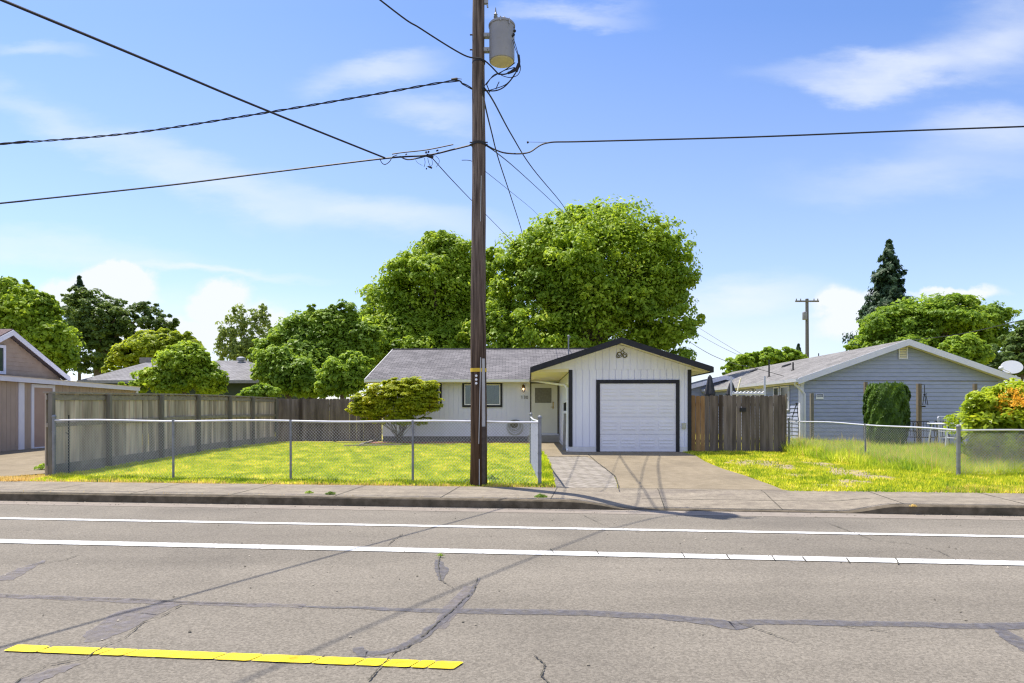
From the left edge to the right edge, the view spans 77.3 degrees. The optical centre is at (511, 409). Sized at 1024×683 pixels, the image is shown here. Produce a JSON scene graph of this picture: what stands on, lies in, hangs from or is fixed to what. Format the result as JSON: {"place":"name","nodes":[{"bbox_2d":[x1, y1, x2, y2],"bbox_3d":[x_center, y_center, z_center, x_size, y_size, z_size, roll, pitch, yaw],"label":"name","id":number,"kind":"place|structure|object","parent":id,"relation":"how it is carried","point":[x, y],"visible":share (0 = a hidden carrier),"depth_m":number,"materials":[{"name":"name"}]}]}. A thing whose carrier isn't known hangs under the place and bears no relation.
{"place":"outdoors","nodes":[
{"label":"outdoors","id":0,"kind":"place"},
{"bbox_2d":[0,445,148,476],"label":"neighbour driveway","id":1,"kind":"structure","parent":0,"point":[19,462],"depth_m":17.12,"materials":[{"name":"concrete"}]},
{"bbox_2d":[34,463,44,469],"bbox_3d":[-11.075,1.342,15.141,0.487,0.184,0.308,0,0,0],"label":"weed","id":2,"kind":"object","parent":1,"relation":"on","point":[41,466],"visible":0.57,"depth_m":15.07,"materials":[{"name":"green plant"}]},
{"bbox_2d":[0,504,1023,682],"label":"road","id":3,"kind":"structure","parent":0,"point":[490,647],"depth_m":5.48,"materials":[{"name":"asphalt"}]},
{"bbox_2d":[5,644,462,668],"bbox_3d":[-1.834,1.591,4.134,3.062,0.001,0.119,0,0,6],"label":"line dash","id":4,"kind":"object","parent":3,"relation":"on","point":[249,656],"visible":1,"depth_m":4.13,"materials":[{"name":"yellow paint"}]},
{"bbox_2d":[0,560,472,682],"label":"worn crack sealant","id":5,"kind":"object","parent":3,"relation":"on","point":[153,607],"visible":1,"depth_m":5.17,"materials":[{"name":"asphalt"}]},
{"bbox_2d":[9,515,955,682],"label":"road cracks","id":6,"kind":"object","parent":3,"relation":"on","point":[437,621],"visible":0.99,"depth_m":4.87,"materials":[{"name":"asphalt"}]},
{"bbox_2d":[0,492,1023,515],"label":"kerb","id":7,"kind":"structure","parent":3,"relation":"on","point":[988,510],"depth_m":10.52,"materials":[{"name":"concrete"}]},
{"bbox_2d":[0,539,1023,564],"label":"traffic lane line","id":8,"kind":"object","parent":3,"relation":"on","point":[724,556],"visible":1,"depth_m":7.14,"materials":[{"name":"white paint"}]},
{"bbox_2d":[0,501,1023,519],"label":"gutter","id":9,"kind":"object","parent":3,"relation":"on","point":[851,515],"visible":1,"depth_m":10.13,"materials":[{"name":"concrete"}]},
{"bbox_2d":[0,517,1023,536],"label":"bicycle lane line","id":10,"kind":"object","parent":3,"relation":"on","point":[525,527],"visible":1,"depth_m":8.65,"materials":[{"name":"white paint"}]},
{"bbox_2d":[5,501,1020,682],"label":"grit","id":11,"kind":"object","parent":3,"relation":"on","point":[491,535],"visible":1,"depth_m":9.52,"materials":[{"name":"gravel"}]},
{"bbox_2d":[298,559,1023,655],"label":"crack sealant","id":12,"kind":"object","parent":3,"relation":"on","point":[999,631],"visible":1,"depth_m":4.82,"materials":[{"name":"asphalt"}]},
{"bbox_2d":[0,481,1023,510],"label":"sidewalk","id":13,"kind":"structure","parent":0,"point":[813,500],"depth_m":11.12,"materials":[{"name":"concrete"}]},
{"bbox_2d":[534,493,546,497],"bbox_3d":[0.479,1.434,10.688,0.239,0.102,0.152,0,0,0],"label":"weed","id":14,"kind":"object","parent":13,"relation":"on","point":[540,495],"visible":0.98,"depth_m":10.66,"materials":[{"name":"green plant"}]},
{"bbox_2d":[0,0,1023,398],"label":"sky","id":15,"kind":"structure","parent":0,"point":[777,222],"materials":[{"name":"blue"}]},
{"bbox_2d":[9,418,1015,510],"bbox_3d":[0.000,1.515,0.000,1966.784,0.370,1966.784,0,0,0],"label":"ground","id":16,"kind":"structure","parent":0,"point":[549,456],"depth_m":18.56,"materials":[{"name":"brown soil"}]},
{"bbox_2d":[0,474,49,480],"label":"dry grass","id":17,"kind":"structure","parent":16,"relation":"on","point":[30,476],"depth_m":13.23,"materials":[{"name":"plant"}]},
{"bbox_2d":[0,276,85,373],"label":"tree","id":18,"kind":"object","parent":16,"relation":"on","point":[29,313],"visible":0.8,"depth_m":35.30,"materials":[{"name":"green plant"}]},
{"bbox_2d":[66,415,68,473],"bbox_3d":[-9.765,0.796,14.054,0.085,1.360,0.027,0,0,0],"label":"steel stake","id":19,"kind":"object","parent":16,"relation":"on","point":[68,443],"visible":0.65,"depth_m":14.04,"materials":[{"name":"black metal"}]},
{"bbox_2d":[0,329,139,450],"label":"beige garage house","id":20,"kind":"structure","parent":16,"relation":"on","point":[30,374],"depth_m":22.24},
{"bbox_2d":[0,345,5,373],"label":"window","id":21,"kind":"structure","parent":20,"relation":"in","point":[2,347],"depth_m":23.22,"materials":[{"name":"white glass"}]},
{"bbox_2d":[63,275,89,379],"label":"conifer","id":22,"kind":"object","parent":16,"relation":"on","point":[78,284],"visible":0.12,"depth_m":67.81,"materials":[{"name":"green plant"}]},
{"bbox_2d":[60,285,179,375],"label":"tree","id":23,"kind":"object","parent":16,"relation":"on","point":[102,330],"visible":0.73,"depth_m":60.99,"materials":[{"name":"green plant"}]},
{"bbox_2d":[101,327,202,373],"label":"tree","id":24,"kind":"object","parent":16,"relation":"on","point":[126,353],"visible":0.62,"depth_m":51.07,"materials":[{"name":"green plant"}]},
{"bbox_2d":[43,392,278,475],"bbox_3d":[-9.836,0.484,20.023,0.205,1.967,12.553,0,0,1],"label":"wood fence","id":25,"kind":"object","parent":16,"relation":"on","point":[96,405],"visible":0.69,"depth_m":17.30,"materials":[{"name":"wood"}]},
{"bbox_2d":[118,340,229,394],"bbox_3d":[-16.459,-0.940,30.942,5.404,4.881,2.139,0,0,0],"label":"tree","id":26,"kind":"object","parent":16,"relation":"on","point":[184,367],"visible":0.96,"depth_m":30.52,"materials":[{"name":"green plant"}]},
{"bbox_2d":[77,357,308,432],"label":"house","id":27,"kind":"structure","parent":16,"relation":"on","point":[239,372],"depth_m":37.33,"materials":[{"name":"grey"}]},
{"bbox_2d":[213,303,272,362],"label":"tree","id":28,"kind":"object","parent":16,"relation":"on","point":[234,349],"visible":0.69,"depth_m":61.74,"materials":[{"name":"green plant"}]},
{"bbox_2d":[235,383,281,398],"bbox_3d":[-11.120,0.156,28.024,2.110,2.689,0.938,0,0,0],"label":"shrub","id":29,"kind":"object","parent":16,"relation":"on","point":[264,390],"visible":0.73,"depth_m":27.79,"materials":[{"name":"green plant"}]},
{"bbox_2d":[0,476,554,487],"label":"dry grass","id":30,"kind":"structure","parent":16,"relation":"on","point":[299,483],"depth_m":12.49,"materials":[{"name":"plant"}]},
{"bbox_2d":[250,344,325,398],"bbox_3d":[-10.226,-0.821,30.527,4.412,4.642,2.452,0,0,0],"label":"tree","id":31,"kind":"object","parent":16,"relation":"on","point":[286,371],"visible":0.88,"depth_m":29.87,"materials":[{"name":"green plant"}]},
{"bbox_2d":[30,440,555,486],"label":"grass","id":32,"kind":"structure","parent":16,"relation":"on","point":[274,454],"depth_m":15.65,"materials":[{"name":"plant"}]},
{"bbox_2d":[52,415,541,483],"bbox_3d":[-4.648,0.792,12.993,10.551,1.376,0.087,0,0,8],"label":"chain link fence","id":33,"kind":"object","parent":16,"relation":"on","point":[539,443],"visible":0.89,"depth_m":12.96,"materials":[{"name":"metal"}]},
{"bbox_2d":[79,474,550,486],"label":"green tufts","id":34,"kind":"object","parent":16,"relation":"on","point":[306,478],"visible":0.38,"depth_m":12.71,"materials":[{"name":"plant"}]},
{"bbox_2d":[246,299,384,398],"bbox_3d":[-11.630,-2.536,37.429,8.069,8.102,4.651,0,0,0],"label":"tree","id":35,"kind":"object","parent":16,"relation":"on","point":[318,337],"visible":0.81,"depth_m":37.18,"materials":[{"name":"green plant"}]},
{"bbox_2d":[279,398,381,441],"bbox_3d":[-7.574,0.444,26.721,4.260,1.831,0.160,0,0,-2],"label":"wood fence","id":36,"kind":"object","parent":16,"relation":"on","point":[321,409],"visible":0.6,"depth_m":26.63,"materials":[{"name":"wood"}]},
{"bbox_2d":[314,350,375,398],"bbox_3d":[-7.568,-0.605,28.996,2.860,4.213,2.038,0,0,0],"label":"tree","id":37,"kind":"object","parent":16,"relation":"on","point":[350,378],"visible":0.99,"depth_m":28.54,"materials":[{"name":"green plant"}]},
{"bbox_2d":[345,444,400,446],"bbox_3d":[-5.043,1.300,23.228,2.066,0.090,0.100,0,0,-24],"label":"edging timber","id":38,"kind":"object","parent":16,"relation":"on","point":[374,445],"visible":0.5,"depth_m":23.20,"materials":[{"name":"brown wood"}]},
{"bbox_2d":[355,229,505,365],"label":"tree","id":39,"kind":"object","parent":16,"relation":"on","point":[398,311],"visible":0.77,"depth_m":43.34,"materials":[{"name":"green plant"}]},
{"bbox_2d":[371,441,529,443],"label":"mulch","id":40,"kind":"object","parent":16,"relation":"on","point":[513,442],"visible":0.58,"depth_m":25.64,"materials":[{"name":"brown plant"}]},
{"bbox_2d":[344,376,444,442],"bbox_3d":[-4.580,0.071,24.910,3.912,2.779,1.343,0,0,0],"label":"japanese maple","id":41,"kind":"object","parent":40,"relation":"on","point":[371,404],"visible":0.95,"depth_m":24.70,"materials":[{"name":"green plant"}]},
{"bbox_2d":[470,0,487,485],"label":"utility pole","id":42,"kind":"object","parent":16,"relation":"on","point":[478,452],"visible":0.97,"depth_m":12.15,"materials":[{"name":"brown wood"}]},
{"bbox_2d":[0,145,470,203],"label":"overhead cable","id":43,"kind":"object","parent":42,"relation":"attached to","point":[233,176],"visible":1,"depth_m":12.74,"materials":[{"name":"rubber"}]},
{"bbox_2d":[0,0,384,158],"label":"overhead cable","id":44,"kind":"object","parent":43,"relation":"attached to","point":[116,47],"visible":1,"depth_m":8.27,"materials":[{"name":"rubber"}]},
{"bbox_2d":[380,150,439,169],"bbox_3d":[-1.977,-4.830,12.348,1.163,0.388,0.063,0,0,0],"label":"splice bundle","id":45,"kind":"object","parent":43,"relation":"hanging from","point":[429,156],"visible":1,"depth_m":12.34,"materials":[{"name":"rubber"}]},
{"bbox_2d":[433,159,514,243],"bbox_3d":[-0.788,-6.853,23.187,0.171,3.937,21.707,0,0,5],"label":"overhead cable","id":46,"kind":"object","parent":45,"relation":"attached to","point":[470,199],"visible":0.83,"depth_m":17.00,"materials":[{"name":"rubber"}]},
{"bbox_2d":[392,144,452,154],"bbox_3d":[-1.731,-5.037,12.378,1.212,0.161,0.022,0,0,6],"label":"overhead cable","id":47,"kind":"object","parent":43,"relation":"attached to","point":[422,150],"visible":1,"depth_m":12.37,"materials":[{"name":"rubber"}]},
{"bbox_2d":[0,80,471,144],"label":"overhead cable","id":48,"kind":"object","parent":42,"relation":"attached to","point":[242,116],"visible":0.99,"depth_m":12.73,"materials":[{"name":"rubber"}]},
{"bbox_2d":[379,0,498,74],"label":"overhead cable","id":49,"kind":"object","parent":42,"relation":"attached to","point":[388,6],"visible":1,"depth_m":11.46,"materials":[{"name":"rubber"}]},
{"bbox_2d":[484,7,515,67],"bbox_3d":[-0.237,-7.178,12.271,0.632,1.031,0.518,0,0,0],"label":"transformer","id":50,"kind":"object","parent":42,"relation":"attached to","point":[500,49],"visible":0.98,"depth_m":12.09,"materials":[{"name":"paint"}]},
{"bbox_2d":[483,39,520,92],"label":"jumper wires","id":51,"kind":"object","parent":50,"relation":"hanging from","point":[516,69],"visible":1,"depth_m":12.08,"materials":[{"name":"rubber"}]},
{"bbox_2d":[462,160,540,218],"bbox_3d":[0.289,-7.632,23.596,0.161,4.980,20.965,0,0,7],"label":"overhead cable","id":52,"kind":"object","parent":42,"relation":"attached to","point":[506,188],"visible":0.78,"depth_m":20.23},
{"bbox_2d":[482,79,523,241],"bbox_3d":[-0.025,-7.434,23.046,0.178,2.957,21.949,0,0,3],"label":"overhead cable","id":53,"kind":"object","parent":42,"relation":"attached to","point":[496,151],"visible":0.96,"depth_m":16.13,"materials":[{"name":"rubber"}]},
{"bbox_2d":[482,143,569,218],"bbox_3d":[1.207,-7.882,24.102,0.424,5.677,24.161,0,0,9],"label":"overhead cable","id":54,"kind":"object","parent":42,"relation":"attached to","point":[524,176],"visible":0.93,"depth_m":18.52,"materials":[{"name":"rubber"}]},
{"bbox_2d":[484,87,574,225],"bbox_3d":[1.436,-8.211,24.073,0.200,4.248,24.224,0,0,10],"label":"overhead cable","id":55,"kind":"object","parent":42,"relation":"attached to","point":[519,148],"visible":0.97,"depth_m":16.20,"materials":[{"name":"rubber"}]},
{"bbox_2d":[486,126,1023,154],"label":"overhead cable","id":56,"kind":"object","parent":42,"relation":"attached to","point":[757,136],"visible":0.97,"depth_m":11.76,"materials":[{"name":"rubber"}]},
{"bbox_2d":[487,474,499,480],"bbox_3d":[-0.415,1.378,12.900,0.432,0.171,0.269,0,0,0],"label":"weed","id":57,"kind":"object","parent":16,"relation":"on","point":[492,476],"visible":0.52,"depth_m":12.88,"materials":[{"name":"green plant"}]},
{"bbox_2d":[529,413,537,477],"bbox_3d":[0.518,0.748,14.346,0.088,1.354,3.993,0,0,-1],"label":"chain link fence","id":58,"kind":"object","parent":16,"relation":"on","point":[532,445],"visible":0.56,"depth_m":14.36,"materials":[{"name":"metal"}]},
{"bbox_2d":[364,335,713,451],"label":"white house","id":59,"kind":"structure","parent":16,"relation":"on","point":[638,398],"depth_m":20.15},
{"bbox_2d":[414,383,441,405],"bbox_3d":[-3.765,-0.627,26.554,1.702,1.032,0.055,0,0,1],"label":"window","id":60,"kind":"structure","parent":59,"relation":"in","point":[440,386],"depth_m":26.52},
{"bbox_2d":[462,383,501,406],"bbox_3d":[-1.229,-0.625,26.491,1.661,1.029,0.055,0,0,1],"label":"window","id":61,"kind":"structure","parent":59,"relation":"in","point":[494,390],"depth_m":26.49,"materials":[{"name":"glass"}]},
{"bbox_2d":[507,420,522,434],"bbox_3d":[0.122,0.732,26.401,0.692,0.656,0.150,0,0,0],"label":"garden hose","id":62,"kind":"object","parent":59,"relation":"hanging from","point":[510,428],"visible":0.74,"depth_m":26.37,"materials":[{"name":"rubber"}]},
{"bbox_2d":[531,384,556,432],"bbox_3d":[1.333,-0.056,26.406,1.080,2.052,0.099,0,0,1],"label":"front door","id":63,"kind":"structure","parent":59,"relation":"in","point":[543,396],"depth_m":26.42,"materials":[{"name":"paint"}]},
{"bbox_2d":[616,348,626,357],"bbox_3d":[3.443,-1.777,20.091,0.360,0.312,0.023,0,0,1],"label":"wall ornament","id":64,"kind":"object","parent":59,"relation":"attached to","point":[621,353],"depth_m":20.08,"materials":[{"name":"black metal"}]},
{"bbox_2d":[600,384,675,451],"bbox_3d":[3.951,0.254,20.102,2.372,2.153,0.048,0,0,1],"label":"garage door","id":65,"kind":"structure","parent":59,"relation":"in","point":[633,417],"depth_m":20.09,"materials":[{"name":"paint"}]},
{"bbox_2d":[542,442,587,455],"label":"walkway","id":66,"kind":"structure","parent":16,"relation":"on","point":[552,448],"depth_m":20.65,"materials":[{"name":"concrete"}]},
{"bbox_2d":[563,413,565,449],"bbox_3d":[1.711,0.710,20.834,0.131,1.180,0.063,0,0,0],"label":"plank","id":67,"kind":"object","parent":66,"relation":"on","point":[564,432],"visible":0.86,"depth_m":20.80,"materials":[{"name":"wood"}]},
{"bbox_2d":[454,194,706,360],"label":"tree","id":68,"kind":"object","parent":16,"relation":"on","point":[562,269],"visible":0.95,"depth_m":40.42,"materials":[{"name":"green plant"}]},
{"bbox_2d":[547,457,617,487],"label":"paver path","id":69,"kind":"structure","parent":16,"relation":"on","point":[577,472],"depth_m":14.09,"materials":[{"name":"concrete"}]},
{"bbox_2d":[704,375,715,395],"bbox_3d":[7.420,0.050,24.000,0.383,2.700,0.442,0,0,0],"label":"garden umbrella","id":70,"kind":"object","parent":16,"relation":"on","point":[709,389],"visible":0.59,"depth_m":23.90,"materials":[{"name":"fabric"}]},
{"bbox_2d":[692,375,734,396],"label":"shed","id":71,"kind":"structure","parent":16,"relation":"on","point":[698,386],"depth_m":37.71,"materials":[{"name":"grey"}]},
{"bbox_2d":[726,382,735,395],"bbox_3d":[8.562,0.148,25.000,0.383,2.504,0.442,0,0,0],"label":"garden umbrella","id":72,"kind":"object","parent":16,"relation":"on","point":[728,391],"visible":0.31,"depth_m":24.92,"materials":[{"name":"fabric"}]},
{"bbox_2d":[692,394,786,450],"bbox_3d":[7.149,0.430,20.248,2.967,1.860,0.220,0,0,1],"label":"wood gate fence","id":73,"kind":"object","parent":16,"relation":"on","point":[751,423],"visible":0.84,"depth_m":20.20,"materials":[{"name":"brown wood"}]},
{"bbox_2d":[730,376,765,395],"bbox_3d":[8.114,0.122,22.000,1.222,2.555,0.068,0,0,0],"label":"garden arbour","id":74,"kind":"object","parent":16,"relation":"on","point":[748,393],"visible":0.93,"depth_m":21.98,"materials":[{"name":"wood"}]},
{"bbox_2d":[720,346,807,374],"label":"tree","id":75,"kind":"object","parent":16,"relation":"on","point":[756,359],"visible":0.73,"depth_m":57.43,"materials":[{"name":"green plant"}]},
{"bbox_2d":[792,403,798,436],"bbox_3d":[10.710,0.547,24.200,0.267,1.605,0.027,0,0,0],"label":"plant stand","id":76,"kind":"object","parent":16,"relation":"on","point":[797,414],"visible":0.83,"depth_m":24.19,"materials":[{"name":"white plastic"}]},
{"bbox_2d":[796,343,802,353],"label":"conifer","id":77,"kind":"object","parent":16,"relation":"on","point":[798,347],"visible":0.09,"depth_m":71.86,"materials":[{"name":"green plant"}]},
{"bbox_2d":[795,299,818,357],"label":"utility pole","id":78,"kind":"object","parent":16,"relation":"on","point":[805,315],"visible":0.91,"depth_m":61.85,"materials":[{"name":"brown wood"}]},
{"bbox_2d":[810,393,813,440],"bbox_3d":[11.146,0.418,23.800,0.110,2.065,0.110,0,0,0],"label":"garden post","id":79,"kind":"object","parent":16,"relation":"on","point":[811,410],"visible":0.57,"depth_m":23.75,"materials":[{"name":"brown wood"}]},
{"bbox_2d":[682,443,1023,493],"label":"grass","id":80,"kind":"structure","parent":16,"relation":"on","point":[829,477],"depth_m":13.33,"materials":[{"name":"plant"}]},
{"bbox_2d":[701,339,1020,443],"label":"blue house","id":81,"kind":"structure","parent":16,"relation":"on","point":[946,379],"depth_m":24.65,"materials":[{"name":"grey"}]},
{"bbox_2d":[688,341,782,375],"bbox_3d":[9.579,-2.494,29.616,1.020,2.344,8.729,0,0,-10],"label":"overhead cable","id":82,"kind":"object","parent":81,"relation":"attached to","point":[734,363],"visible":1,"depth_m":27.23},
{"bbox_2d":[755,387,763,396],"bbox_3d":[11.222,-0.612,29.050,0.049,0.792,1.066,0,0,1],"label":"window","id":83,"kind":"structure","parent":81,"relation":"in","point":[761,389],"depth_m":28.97,"materials":[{"name":"beige glass"}]},
{"bbox_2d":[773,387,779,394],"bbox_3d":[11.172,-0.451,27.058,0.049,1.036,0.578,0,0,1],"label":"window","id":84,"kind":"structure","parent":81,"relation":"in","point":[776,390],"depth_m":27.01,"materials":[{"name":"white glass"}]},
{"bbox_2d":[780,386,789,409],"bbox_3d":[11.149,-0.477,26.168,0.049,0.997,0.865,0,0,1],"label":"window","id":85,"kind":"structure","parent":81,"relation":"in","point":[784,390],"depth_m":25.86,"materials":[{"name":"white glass"}]},
{"bbox_2d":[816,394,823,398],"bbox_3d":[11.860,-0.515,24.668,0.285,0.206,0.025,0,0,1],"label":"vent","id":86,"kind":"object","parent":81,"relation":"attached to","point":[819,396],"visible":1,"depth_m":24.66,"materials":[{"name":"white"}]},
{"bbox_2d":[916,319,1023,339],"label":"overhead cable","id":87,"kind":"object","parent":81,"relation":"attached to","point":[972,331],"visible":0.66,"depth_m":30.00,"materials":[{"name":"rubber"}]},
{"bbox_2d":[998,360,1022,373],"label":"satellite dish","id":88,"kind":"object","parent":81,"relation":"attached to","point":[1012,367],"visible":0.98,"depth_m":24.13,"materials":[{"name":"white"}]},
{"bbox_2d":[863,382,867,439],"bbox_3d":[13.039,0.214,23.600,0.100,2.473,0.100,0,0,0],"label":"garden post","id":89,"kind":"object","parent":16,"relation":"on","point":[865,384],"visible":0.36,"depth_m":23.65,"materials":[{"name":"brown wood"}]},
{"bbox_2d":[787,417,960,474],"bbox_3d":[9.243,0.841,17.143,0.103,1.226,6.858,0,0,-6],"label":"chain link fence","id":90,"kind":"object","parent":16,"relation":"on","point":[958,447],"visible":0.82,"depth_m":15.91,"materials":[{"name":"metal"}]},
{"bbox_2d":[842,238,913,350],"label":"conifer","id":91,"kind":"object","parent":16,"relation":"on","point":[888,287],"visible":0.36,"depth_m":71.49,"materials":[{"name":"green plant"}]},
{"bbox_2d":[862,381,911,445],"bbox_3d":[12.288,0.248,20.998,1.426,2.403,1.431,0,0,0],"label":"clipped bush","id":92,"kind":"object","parent":16,"relation":"on","point":[886,403],"visible":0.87,"depth_m":20.52,"materials":[{"name":"green plant"}]},
{"bbox_2d":[779,432,1023,475],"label":"tall grass","id":93,"kind":"structure","parent":16,"relation":"on","point":[907,464],"depth_m":16.10,"materials":[{"name":"plant"}]},
{"bbox_2d":[906,421,930,443],"bbox_3d":[13.330,0.858,21.020,0.585,0.967,0.568,0,0,-11],"label":"patio chair","id":94,"kind":"object","parent":16,"relation":"on","point":[916,432],"visible":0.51,"depth_m":21.18,"materials":[{"name":"black plastic"}]},
{"bbox_2d":[916,384,921,442],"bbox_3d":[14.306,0.266,22.500,0.120,2.369,0.120,0,0,0],"label":"garden post","id":95,"kind":"object","parent":16,"relation":"on","point":[918,402],"visible":0.64,"depth_m":22.44,"materials":[{"name":"brown wood"}]},
{"bbox_2d":[921,384,927,406],"bbox_3d":[14.405,-0.499,22.361,0.239,0.812,0.140,0,0,-23],"label":"wind chime","id":96,"kind":"object","parent":95,"relation":"hanging from","point":[925,397],"visible":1,"depth_m":22.34,"materials":[{"name":"black plastic"}]},
{"bbox_2d":[913,421,937,442],"bbox_3d":[13.506,0.858,20.922,0.587,0.966,0.568,0,0,11],"label":"patio chair","id":97,"kind":"object","parent":16,"relation":"on","point":[923,431],"visible":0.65,"depth_m":21.10,"materials":[{"name":"black plastic"}]},
{"bbox_2d":[843,291,1022,352],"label":"tree","id":98,"kind":"object","parent":16,"relation":"on","point":[939,316],"visible":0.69,"depth_m":60.56,"materials":[{"name":"green plant"}]},
{"bbox_2d":[933,421,955,443],"bbox_3d":[14.397,0.858,21.221,0.586,0.967,0.568,0,0,0],"label":"patio chair","id":99,"kind":"object","parent":16,"relation":"on","point":[942,430],"visible":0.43,"depth_m":21.45,"materials":[{"name":"white plastic"}]},
{"bbox_2d":[937,416,955,444],"bbox_3d":[13.998,0.773,20.418,0.586,1.136,0.569,0,0,-29],"label":"patio chair","id":100,"kind":"object","parent":16,"relation":"on","point":[943,431],"visible":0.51,"depth_m":20.54,"materials":[{"name":"plastic"}]},
{"bbox_2d":[927,423,965,444],"bbox_3d":[13.520,0.882,19.500,1.610,0.962,1.150,0,0,0],"label":"patio table","id":101,"kind":"object","parent":16,"relation":"on","point":[940,424],"visible":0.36,"depth_m":19.21,"materials":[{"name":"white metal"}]},
{"bbox_2d":[937,331,995,364],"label":"tree","id":102,"kind":"object","parent":16,"relation":"on","point":[971,346],"visible":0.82,"depth_m":41.34,"materials":[{"name":"green plant"}]},
{"bbox_2d":[972,384,976,390],"bbox_3d":[16.275,0.266,22.500,0.100,2.369,0.100,0,0,0],"label":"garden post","id":103,"kind":"object","parent":16,"relation":"on","point":[974,386],"visible":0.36,"depth_m":22.45,"materials":[{"name":"brown wood"}]},
{"bbox_2d":[934,483,1022,492],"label":"dry grass","id":104,"kind":"structure","parent":16,"relation":"on","point":[979,489],"depth_m":11.35,"materials":[{"name":"plant"}]},
{"bbox_2d":[943,377,1023,465],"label":"flowering shrub","id":105,"kind":"object","parent":16,"relation":"on","point":[999,406],"visible":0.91,"depth_m":14.62,"materials":[{"name":"green plant"}]},
{"bbox_2d":[961,429,1023,474],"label":"chain link fence","id":106,"kind":"object","parent":16,"relation":"on","point":[985,430],"visible":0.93,"depth_m":13.74,"materials":[{"name":"metal"}]},
{"bbox_2d":[985,320,1023,380],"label":"tree","id":107,"kind":"object","parent":16,"relation":"on","point":[1012,348],"visible":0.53,"depth_m":45.76,"materials":[{"name":"green plant"}]},
{"bbox_2d":[581,452,781,489],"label":"driveway","id":108,"kind":"structure","parent":0,"point":[663,470],"depth_m":14.32,"materials":[{"name":"concrete"}]},
{"bbox_2d":[546,454,785,489],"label":"driveway joints","id":109,"kind":"object","parent":108,"relation":"on","point":[617,481],"visible":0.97,"depth_m":13.42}
]}

